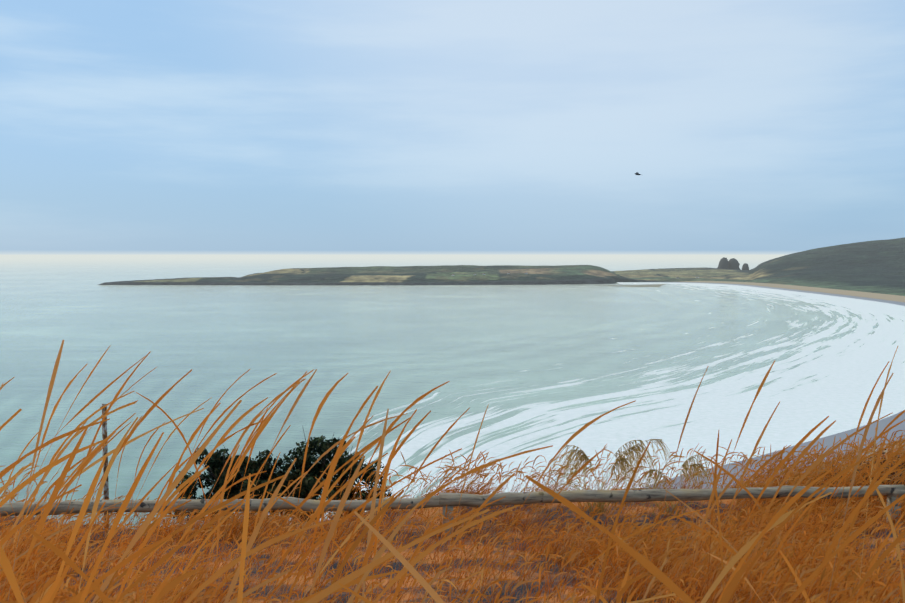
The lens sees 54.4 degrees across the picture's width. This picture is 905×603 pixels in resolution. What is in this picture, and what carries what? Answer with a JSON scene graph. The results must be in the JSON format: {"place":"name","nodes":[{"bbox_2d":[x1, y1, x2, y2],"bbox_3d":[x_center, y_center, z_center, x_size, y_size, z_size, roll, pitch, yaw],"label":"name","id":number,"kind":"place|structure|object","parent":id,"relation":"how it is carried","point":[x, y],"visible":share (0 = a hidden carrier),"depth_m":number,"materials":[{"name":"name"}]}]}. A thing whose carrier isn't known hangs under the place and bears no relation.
{"place":"outdoors","nodes":[
{"label":"outdoors","id":0,"kind":"place"},
{"bbox_2d":[0,255,784,396],"bbox_3d":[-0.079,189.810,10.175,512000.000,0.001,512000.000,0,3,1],"label":"sea","id":1,"kind":"structure","parent":0,"point":[49,304],"depth_m":2855.73,"materials":[{"name":"liquid"}]},
{"bbox_2d":[0,282,904,529],"bbox_3d":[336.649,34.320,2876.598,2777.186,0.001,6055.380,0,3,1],"label":"surf","id":2,"kind":"structure","parent":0,"point":[832,356],"depth_m":1156.37,"materials":[{"name":"liquid"}]},
{"bbox_2d":[0,427,904,602],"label":"cliff top ground","id":3,"kind":"structure","parent":0,"point":[518,590],"depth_m":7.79,"materials":[{"name":"orange plant"}]},
{"bbox_2d":[100,404,108,528],"bbox_3d":[-3.752,1.926,9.506,0.074,1.650,0.074,0,3,1],"label":"steel fence post","id":4,"kind":"object","parent":3,"relation":"on","point":[105,451],"visible":0.42,"depth_m":9.49,"materials":[{"name":"black metal"}]},
{"bbox_2d":[169,429,391,526],"bbox_3d":[-2.106,2.456,11.282,2.705,1.674,1.760,0,3,1],"label":"cliff bush","id":5,"kind":"object","parent":3,"relation":"on","point":[214,463],"depth_m":10.80,"materials":[{"name":"green plant"}]},
{"bbox_2d":[0,340,904,602],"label":"grass stems","id":6,"kind":"object","parent":3,"relation":"on","point":[730,588],"depth_m":1.97,"materials":[{"name":"orange plant"}]},
{"bbox_2d":[0,485,904,535],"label":"fence rail","id":7,"kind":"object","parent":3,"relation":"on","point":[890,492],"visible":0.62,"depth_m":9.04,"materials":[{"name":"grey wood"}]},
{"bbox_2d":[523,439,676,514],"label":"plume grass","id":8,"kind":"object","parent":3,"relation":"on","point":[579,453],"depth_m":9.93,"materials":[{"name":"beige plant"}]},
{"bbox_2d":[627,455,720,515],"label":"plume grass","id":9,"kind":"object","parent":3,"relation":"on","point":[685,465],"depth_m":9.92,"materials":[{"name":"beige plant"}]},
{"bbox_2d":[814,449,904,500],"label":"dry shrub","id":10,"kind":"object","parent":3,"relation":"on","point":[874,469],"visible":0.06,"depth_m":10.36,"materials":[{"name":"brown plant"}]},
{"bbox_2d":[0,0,904,254],"label":"sky","id":11,"kind":"structure","parent":0,"point":[128,127],"materials":[{"name":"blue"}]},
{"bbox_2d":[98,237,904,295],"bbox_3d":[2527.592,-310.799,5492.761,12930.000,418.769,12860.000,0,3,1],"label":"headland","id":12,"kind":"structure","parent":0,"point":[875,266],"depth_m":5798.74,"materials":[{"name":"green plant"}]},
{"bbox_2d":[718,257,748,269],"bbox_3d":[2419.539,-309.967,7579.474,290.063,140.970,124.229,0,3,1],"label":"trees","id":13,"kind":"object","parent":12,"relation":"on","point":[725,263],"visible":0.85,"depth_m":7549.03,"materials":[{"name":"grey"}]},
{"bbox_2d":[642,281,904,488],"bbox_3d":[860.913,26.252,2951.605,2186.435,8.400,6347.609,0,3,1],"label":"beach","id":14,"kind":"structure","parent":0,"point":[890,299],"depth_m":928.80,"materials":[{"name":"beige sand"}]}
]}

